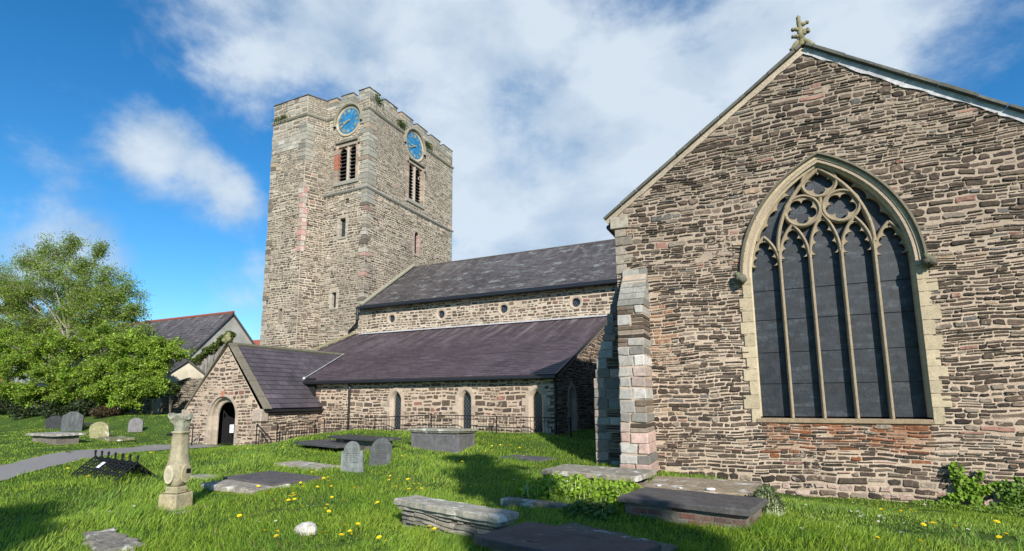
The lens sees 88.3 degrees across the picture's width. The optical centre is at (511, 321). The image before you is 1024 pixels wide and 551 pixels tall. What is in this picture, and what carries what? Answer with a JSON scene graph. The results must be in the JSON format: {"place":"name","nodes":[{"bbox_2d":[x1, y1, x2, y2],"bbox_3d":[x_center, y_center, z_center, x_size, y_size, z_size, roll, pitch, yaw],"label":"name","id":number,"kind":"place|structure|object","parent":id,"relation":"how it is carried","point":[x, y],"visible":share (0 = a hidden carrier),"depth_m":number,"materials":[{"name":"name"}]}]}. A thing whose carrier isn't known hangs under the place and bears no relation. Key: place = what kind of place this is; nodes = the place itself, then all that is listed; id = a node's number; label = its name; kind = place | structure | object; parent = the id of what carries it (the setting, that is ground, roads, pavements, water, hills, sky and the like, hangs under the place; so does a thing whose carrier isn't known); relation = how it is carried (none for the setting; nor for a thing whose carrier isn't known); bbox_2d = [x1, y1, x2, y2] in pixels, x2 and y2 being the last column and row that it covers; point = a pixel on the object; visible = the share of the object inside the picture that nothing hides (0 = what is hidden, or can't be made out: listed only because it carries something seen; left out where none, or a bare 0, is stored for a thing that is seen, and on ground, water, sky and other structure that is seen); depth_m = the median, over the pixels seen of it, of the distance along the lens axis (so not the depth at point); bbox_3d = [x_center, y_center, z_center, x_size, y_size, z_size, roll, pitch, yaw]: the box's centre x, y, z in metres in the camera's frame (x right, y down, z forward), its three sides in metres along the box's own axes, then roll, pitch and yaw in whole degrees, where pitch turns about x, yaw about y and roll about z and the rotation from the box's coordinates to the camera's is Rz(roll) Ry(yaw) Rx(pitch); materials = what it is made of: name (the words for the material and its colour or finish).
{"place":"outdoors","nodes":[
{"label":"outdoors","id":0,"kind":"place"},
{"bbox_2d":[0,444,215,480],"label":"path","id":1,"kind":"structure","parent":0,"point":[27,465],"depth_m":15.56,"materials":[{"name":"grey asphalt"}]},
{"bbox_2d":[0,412,1023,550],"bbox_3d":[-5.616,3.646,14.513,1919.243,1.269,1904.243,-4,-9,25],"label":"ground","id":2,"kind":"structure","parent":0,"point":[8,422],"depth_m":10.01,"materials":[{"name":"green plant"}]},
{"bbox_2d":[2,319,83,407],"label":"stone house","id":3,"kind":"structure","parent":2,"relation":"on","point":[24,381],"depth_m":70.27,"materials":[{"name":"stone"}]},
{"bbox_2d":[0,396,105,419],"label":"shrub","id":4,"kind":"object","parent":2,"relation":"on","point":[81,405],"visible":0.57,"depth_m":36.12,"materials":[{"name":"green plant"}]},
{"bbox_2d":[45,415,61,428],"bbox_3d":[-28.049,6.205,32.426,0.950,0.901,0.200,-7,0,-10],"label":"headstone","id":5,"kind":"object","parent":2,"relation":"on","point":[53,422],"visible":0.72,"depth_m":32.33,"materials":[{"name":"stone"}]},
{"bbox_2d":[26,432,85,444],"bbox_3d":[-19.579,5.114,22.667,2.346,0.687,1.215,-4,-9,25],"label":"table tomb","id":6,"kind":"object","parent":2,"relation":"on","point":[57,438],"visible":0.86,"depth_m":22.28,"materials":[{"name":"stone"}]},
{"bbox_2d":[0,319,128,408],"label":"lime tree","id":7,"kind":"object","parent":2,"relation":"on","point":[63,380],"visible":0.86,"depth_m":37.29,"materials":[{"name":"green plant"}]},
{"bbox_2d":[60,412,83,430],"bbox_3d":[-25.069,5.763,30.157,1.023,1.273,0.100,3,-10,-17],"label":"headstone","id":8,"kind":"object","parent":2,"relation":"on","point":[72,421],"visible":0.88,"depth_m":30.13,"materials":[{"name":"stone"}]},
{"bbox_2d":[0,285,152,344],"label":"dark tree","id":9,"kind":"object","parent":2,"relation":"on","point":[37,314],"visible":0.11,"depth_m":59.25,"materials":[{"name":"green plant"}]},
{"bbox_2d":[0,228,168,412],"bbox_3d":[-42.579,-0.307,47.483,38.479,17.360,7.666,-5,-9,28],"label":"birch tree","id":10,"kind":"object","parent":2,"relation":"on","point":[76,300],"visible":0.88,"depth_m":44.42,"materials":[{"name":"green plant"}]},
{"bbox_2d":[89,422,109,437],"bbox_3d":[-19.214,5.120,24.633,0.780,0.911,0.140,-7,-3,-15],"label":"headstone","id":11,"kind":"object","parent":2,"relation":"on","point":[99,429],"visible":0.91,"depth_m":24.58,"materials":[{"name":"stone"}]},
{"bbox_2d":[88,401,132,417],"bbox_3d":[-26.213,5.563,34.385,1.707,1.420,2.670,-3,-9,15],"label":"shrub","id":12,"kind":"object","parent":2,"relation":"on","point":[100,411],"visible":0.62,"depth_m":33.72,"materials":[{"name":"plant"}]},
{"bbox_2d":[77,527,145,550],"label":"flat gravestone","id":13,"kind":"object","parent":2,"relation":"on","point":[110,539],"visible":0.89,"depth_m":6.16,"materials":[{"name":"stone"}]},
{"bbox_2d":[70,450,158,481],"bbox_3d":[-8.895,3.204,11.839,2.418,0.569,0.910,-6,-10,34],"label":"grave railing","id":14,"kind":"object","parent":2,"relation":"on","point":[114,463],"visible":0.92,"depth_m":11.66,"materials":[{"name":"black metal"}]},
{"bbox_2d":[96,436,134,441],"bbox_3d":[-18.084,5.330,24.113,1.908,0.124,1.006,-7,-10,37],"label":"flat gravestone","id":15,"kind":"object","parent":2,"relation":"on","point":[117,438],"visible":0.99,"depth_m":23.75,"materials":[{"name":"stone"}]},
{"bbox_2d":[72,327,195,414],"bbox_3d":[-24.793,3.306,34.656,6.584,6.178,4.274,-3,-8,14],"label":"lime tree","id":16,"kind":"object","parent":2,"relation":"on","point":[142,377],"visible":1,"depth_m":34.27,"materials":[{"name":"green plant"}]},
{"bbox_2d":[127,418,143,431],"bbox_3d":[-20.238,5.625,28.446,0.686,0.910,0.090,3,-9,-15],"label":"headstone","id":17,"kind":"object","parent":2,"relation":"on","point":[135,424],"visible":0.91,"depth_m":28.42,"materials":[{"name":"stone"}]},
{"bbox_2d":[80,378,202,413],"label":"boundary wall","id":18,"kind":"structure","parent":2,"relation":"on","point":[182,397],"depth_m":37.49,"materials":[{"name":"stone"}]},
{"bbox_2d":[131,382,180,414],"bbox_3d":[-23.782,5.115,35.197,4.163,2.169,1.383,-3,-8,14],"label":"ivy","id":19,"kind":"object","parent":2,"relation":"on","point":[175,387],"visible":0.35,"depth_m":34.79,"materials":[{"name":"green plant"}]},
{"bbox_2d":[69,311,254,384],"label":"slate hall","id":20,"kind":"structure","parent":2,"relation":"on","point":[199,332],"depth_m":48.37,"materials":[{"name":"stone"}]},
{"bbox_2d":[189,330,236,371],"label":"ivy","id":21,"kind":"object","parent":20,"relation":"attached to","point":[206,352],"visible":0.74,"depth_m":42.36,"materials":[{"name":"green plant"}]},
{"bbox_2d":[150,359,205,413],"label":"outbuilding","id":22,"kind":"structure","parent":2,"relation":"on","point":[187,368],"depth_m":40.08,"materials":[{"name":"paint"}]},
{"bbox_2d":[155,412,211,513],"bbox_3d":[-5.225,2.253,8.304,0.848,1.631,0.677,-2,-8,8],"label":"stone baluster","id":23,"kind":"object","parent":2,"relation":"on","point":[177,476],"visible":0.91,"depth_m":8.23,"materials":[{"name":"stone"}]},
{"bbox_2d":[189,425,193,445],"bbox_3d":[-13.415,4.780,21.621,0.647,1.112,0.051,6,-11,-40],"label":"handrail","id":24,"kind":"object","parent":2,"relation":"on","point":[192,433],"visible":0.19,"depth_m":21.81,"materials":[{"name":"black metal"}]},
{"bbox_2d":[191,474,220,479],"bbox_3d":[-6.609,3.347,11.361,0.728,0.074,0.442,-4,-9,25],"label":"flat gravestone","id":25,"kind":"object","parent":2,"relation":"on","point":[201,475],"visible":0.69,"depth_m":11.28,"materials":[{"name":"stone"}]},
{"bbox_2d":[201,480,289,493],"bbox_3d":[-5.043,3.090,9.947,1.684,0.102,0.774,-5,-10,30],"label":"flat gravestone","id":26,"kind":"object","parent":2,"relation":"on","point":[235,486],"visible":0.67,"depth_m":9.74,"materials":[{"name":"stone"}]},
{"bbox_2d":[255,424,271,444],"bbox_3d":[-9.672,4.499,20.634,0.710,1.038,0.050,-2,-8,12],"label":"handrail","id":27,"kind":"object","parent":2,"relation":"on","point":[257,425],"visible":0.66,"depth_m":20.67,"materials":[{"name":"black metal"}]},
{"bbox_2d":[223,471,321,485],"bbox_3d":[-4.786,3.147,10.601,1.806,0.084,1.065,-6,-10,34],"label":"flat gravestone","id":28,"kind":"object","parent":2,"relation":"on","point":[273,478],"visible":0.91,"depth_m":10.44,"materials":[{"name":"stone"}]},
{"bbox_2d":[276,419,315,441],"bbox_3d":[-9.040,4.751,22.224,0.048,1.203,1.951,-5,-9,28],"label":"iron fence","id":29,"kind":"object","parent":2,"relation":"on","point":[312,423],"visible":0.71,"depth_m":22.21,"materials":[{"name":"black metal"}]},
{"bbox_2d":[294,522,316,535],"bbox_3d":[-2.591,2.625,6.659,0.325,0.207,0.239,-4,-9,25],"label":"boulder","id":30,"kind":"object","parent":2,"relation":"on","point":[308,528],"visible":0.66,"depth_m":6.57,"materials":[{"name":"stone"}]},
{"bbox_2d":[274,460,340,470],"bbox_3d":[-5.060,3.583,13.100,2.004,0.110,0.767,-7,-11,38],"label":"flat gravestone","id":31,"kind":"object","parent":2,"relation":"on","point":[304,464],"visible":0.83,"depth_m":13.03,"materials":[{"name":"stone"}]},
{"bbox_2d":[294,439,346,447],"bbox_3d":[-6.112,4.120,17.922,2.690,0.094,1.247,-8,-11,41],"label":"flat gravestone","id":32,"kind":"object","parent":2,"relation":"on","point":[329,443],"visible":0.69,"depth_m":17.67,"materials":[{"name":"stone"}]},
{"bbox_2d":[341,441,363,471],"bbox_3d":[-3.752,3.256,12.467,0.540,0.863,0.075,-3,-6,7],"label":"headstone","id":33,"kind":"object","parent":2,"relation":"on","point":[352,456],"visible":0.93,"depth_m":12.44,"materials":[{"name":"grey stone"}]},
{"bbox_2d":[328,434,400,450],"bbox_3d":[-4.885,4.150,17.404,2.873,0.720,0.880,-7,-11,39],"label":"ledger tomb","id":34,"kind":"object","parent":2,"relation":"on","point":[364,442],"visible":0.3,"depth_m":17.07,"materials":[{"name":"stone"}]},
{"bbox_2d":[369,437,391,465],"bbox_3d":[-3.359,3.419,13.600,0.540,0.870,0.075,7,-8,-9],"label":"headstone","id":35,"kind":"object","parent":2,"relation":"on","point":[381,451],"visible":0.83,"depth_m":13.57,"materials":[{"name":"stone"}]},
{"bbox_2d":[407,428,478,452],"bbox_3d":[-2.195,3.892,16.985,2.019,0.945,1.216,-4,-9,25],"label":"chest tomb","id":36,"kind":"object","parent":2,"relation":"on","point":[455,440],"visible":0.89,"depth_m":16.56,"materials":[{"name":"stone"}]},
{"bbox_2d":[323,414,571,437],"bbox_3d":[-3.066,4.284,20.748,11.448,1.303,0.048,-4,-9,25],"label":"iron fence","id":37,"kind":"object","parent":2,"relation":"on","point":[425,418],"visible":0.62,"depth_m":20.47,"materials":[{"name":"black metal"}]},
{"bbox_2d":[394,495,518,541],"bbox_3d":[-0.719,2.544,6.396,1.801,0.656,0.416,-7,-11,38],"label":"table tomb","id":38,"kind":"object","parent":2,"relation":"on","point":[441,515],"visible":0.59,"depth_m":6.26,"materials":[{"name":"stone"}]},
{"bbox_2d":[500,454,556,461],"bbox_3d":[0.454,3.703,14.352,1.401,0.064,0.748,-8,-11,42],"label":"flat gravestone","id":39,"kind":"object","parent":2,"relation":"on","point":[539,458],"visible":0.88,"depth_m":14.21,"materials":[{"name":"stone"}]},
{"bbox_2d":[501,496,616,511],"bbox_3d":[0.660,2.758,7.865,1.848,0.124,0.225,-6,-10,32],"label":"kerb stone","id":40,"kind":"object","parent":2,"relation":"on","point":[508,501],"visible":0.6,"depth_m":8.01,"materials":[{"name":"grey stone"}]},
{"bbox_2d":[474,521,661,550],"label":"ledger tomb","id":41,"kind":"object","parent":2,"relation":"on","point":[529,536],"visible":1,"depth_m":5.03,"materials":[{"name":"stone"}]},
{"bbox_2d":[516,472,641,507],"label":"leafy plants","id":42,"kind":"object","parent":2,"relation":"on","point":[596,489],"visible":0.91,"depth_m":8.63,"materials":[{"name":"green plant"}]},
{"bbox_2d":[560,499,621,520],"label":"leafy plants","id":43,"kind":"object","parent":2,"relation":"on","point":[580,507],"visible":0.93,"depth_m":7.28,"materials":[{"name":"green plant"}]},
{"bbox_2d":[541,464,656,486],"bbox_3d":[1.627,3.063,9.791,1.890,0.632,1.044,-6,-10,33],"label":"ledger tomb","id":44,"kind":"object","parent":2,"relation":"on","point":[640,476],"visible":0.22,"depth_m":9.59,"materials":[{"name":"stone"}]},
{"bbox_2d":[541,468,654,481],"bbox_3d":[1.648,2.983,10.084,2.223,0.370,0.795,-2,-8,10],"label":"ivy","id":45,"kind":"object","parent":44,"relation":"attached to","point":[649,479],"visible":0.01,"depth_m":10.06,"materials":[{"name":"green plant"}]},
{"bbox_2d":[182,15,1023,508],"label":"church","id":46,"kind":"structure","parent":2,"relation":"on","point":[802,273],"depth_m":12.26,"materials":[{"name":"stone"}]},
{"bbox_2d":[203,378,315,444],"bbox_3d":[-11.589,4.222,23.648,4.200,3.400,3.208,-4,-9,25],"label":"porch doorway","id":47,"kind":"structure","parent":46,"relation":"in","point":[214,420],"depth_m":22.66,"materials":[{"name":"stone"}]},
{"bbox_2d":[272,115,290,121],"bbox_3d":[-16.746,-14.727,38.261,2.016,0.718,0.349,-4,-9,25],"label":"wall plant","id":48,"kind":"object","parent":46,"relation":"on","point":[280,118],"depth_m":38.18,"materials":[{"name":"green plant"}]},
{"bbox_2d":[328,289,338,309],"bbox_3d":[-11.933,-1.491,35.785,0.949,1.421,0.370,-4,-9,25],"label":"tower window","id":49,"kind":"structure","parent":46,"relation":"in","point":[333,299],"depth_m":35.75,"materials":[{"name":"stone"}]},
{"bbox_2d":[336,215,348,239],"bbox_3d":[-11.489,-6.477,36.272,1.099,1.721,0.371,-4,-9,25],"label":"tower window","id":50,"kind":"structure","parent":46,"relation":"in","point":[342,225],"depth_m":36.30,"materials":[{"name":"stone"}]},
{"bbox_2d":[333,136,359,186],"bbox_3d":[-11.380,-11.093,36.918,2.348,3.237,0.673,-4,-9,25],"label":"belfry window","id":51,"kind":"structure","parent":46,"relation":"in","point":[346,171],"depth_m":37.01,"materials":[{"name":"stone"}]},
{"bbox_2d":[373,94,383,109],"bbox_3d":[-9.386,-15.731,37.319,0.517,1.049,1.396,-4,-9,25],"label":"wall plant","id":52,"kind":"object","parent":46,"relation":"attached to","point":[380,100],"depth_m":37.34,"materials":[{"name":"green plant"}]},
{"bbox_2d":[387,313,396,324],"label":"round window","id":53,"kind":"structure","parent":46,"relation":"in","point":[391,317],"depth_m":33.46,"materials":[{"name":"stone"}]},
{"bbox_2d":[384,387,406,428],"bbox_3d":[-4.839,3.668,22.515,1.165,1.764,0.348,-4,-9,25],"label":"lancet window","id":54,"kind":"structure","parent":46,"relation":"in","point":[395,405],"depth_m":22.52,"materials":[{"name":"stone"}]},
{"bbox_2d":[396,119,407,129],"bbox_3d":[-8.209,-14.906,39.688,0.568,1.059,1.483,-4,-9,25],"label":"wall plant","id":55,"kind":"object","parent":46,"relation":"attached to","point":[402,124],"depth_m":39.62,"materials":[{"name":"green plant"}]},
{"bbox_2d":[405,156,425,209],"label":"belfry window","id":56,"kind":"structure","parent":46,"relation":"in","point":[412,169],"depth_m":41.03,"materials":[{"name":"stone"}]},
{"bbox_2d":[412,229,420,256],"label":"tower window","id":57,"kind":"structure","parent":46,"relation":"in","point":[416,242],"depth_m":40.66,"materials":[{"name":"stone"}]},
{"bbox_2d":[425,138,434,152],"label":"wall plant","id":58,"kind":"object","parent":46,"relation":"on","point":[428,146],"depth_m":42.66,"materials":[{"name":"green plant"}]},
{"bbox_2d":[436,308,446,320],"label":"round window","id":59,"kind":"structure","parent":46,"relation":"in","point":[441,313],"depth_m":31.88,"materials":[{"name":"stone"}]},
{"bbox_2d":[452,386,477,428],"bbox_3d":[-1.764,3.434,21.062,1.165,1.764,0.348,-4,-9,25],"label":"lancet window","id":60,"kind":"structure","parent":46,"relation":"in","point":[466,401],"depth_m":21.06,"materials":[{"name":"stone"}]},
{"bbox_2d":[498,302,509,314],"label":"round window","id":61,"kind":"structure","parent":46,"relation":"in","point":[503,308],"depth_m":30.09,"materials":[{"name":"stone"}]},
{"bbox_2d":[522,384,550,433],"bbox_3d":[0.998,3.371,19.737,1.165,2.064,0.348,-4,-9,25],"label":"lancet window","id":62,"kind":"structure","parent":46,"relation":"in","point":[535,405],"depth_m":19.74,"materials":[{"name":"stone"}]},
{"bbox_2d":[566,383,578,433],"bbox_3d":[2.306,3.574,20.939,0.348,2.287,1.345,-4,-9,25],"label":"lancet window","id":63,"kind":"structure","parent":46,"relation":"in","point":[572,404],"depth_m":21.17,"materials":[{"name":"stone"}]},
{"bbox_2d":[569,295,582,308],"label":"round window","id":64,"kind":"structure","parent":46,"relation":"in","point":[575,302],"depth_m":28.25,"materials":[{"name":"stone"}]},
{"bbox_2d":[734,151,951,424],"bbox_3d":[6.859,-0.833,11.400,3.722,5.948,0.643,-4,-9,25],"label":"great window","id":65,"kind":"structure","parent":46,"relation":"in","point":[838,315],"depth_m":11.46,"materials":[{"name":"stone"}]},
{"bbox_2d":[938,461,1003,508],"bbox_3d":[8.498,3.148,9.819,1.172,1.063,0.196,-4,-9,25],"label":"ivy","id":66,"kind":"object","parent":46,"relation":"attached to","point":[974,489],"visible":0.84,"depth_m":9.83,"materials":[{"name":"green plant"}]},
{"bbox_2d":[988,476,1023,507],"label":"ivy","id":67,"kind":"object","parent":46,"relation":"attached to","point":[1014,495],"visible":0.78,"depth_m":9.54,"materials":[{"name":"green plant"}]},
{"bbox_2d":[555,523,677,550],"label":"flat gravestone","id":68,"kind":"object","parent":2,"relation":"on","point":[664,546],"visible":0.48,"depth_m":6.27,"materials":[{"name":"stone"}]},
{"bbox_2d":[618,487,767,529],"bbox_3d":[2.509,2.719,7.297,1.757,0.579,1.008,-6,-10,36],"label":"brick tomb","id":69,"kind":"object","parent":2,"relation":"on","point":[685,506],"visible":0.65,"depth_m":7.04,"materials":[{"name":"stone"}]},
{"bbox_2d":[642,476,762,496],"bbox_3d":[3.159,2.945,8.621,1.810,0.577,1.433,-4,-9,25],"label":"stone tomb","id":70,"kind":"object","parent":2,"relation":"on","point":[738,487],"visible":0.13,"depth_m":8.57,"materials":[{"name":"grey stone"}]},
{"bbox_2d":[753,483,785,516],"bbox_3d":[3.836,2.657,7.893,0.501,0.557,1.296,-4,-9,25],"label":"ivy","id":71,"kind":"object","parent":2,"relation":"on","point":[775,504],"visible":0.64,"depth_m":7.51,"materials":[{"name":"green plant"}]},
{"bbox_2d":[910,499,1023,517],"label":"ivy","id":72,"kind":"object","parent":2,"relation":"on","point":[977,508],"visible":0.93,"depth_m":9.53,"materials":[{"name":"green plant"}]},
{"bbox_2d":[0,0,1023,339],"label":"sky","id":73,"kind":"structure","parent":0,"point":[143,126],"materials":[{"name":"blue"}]}
]}

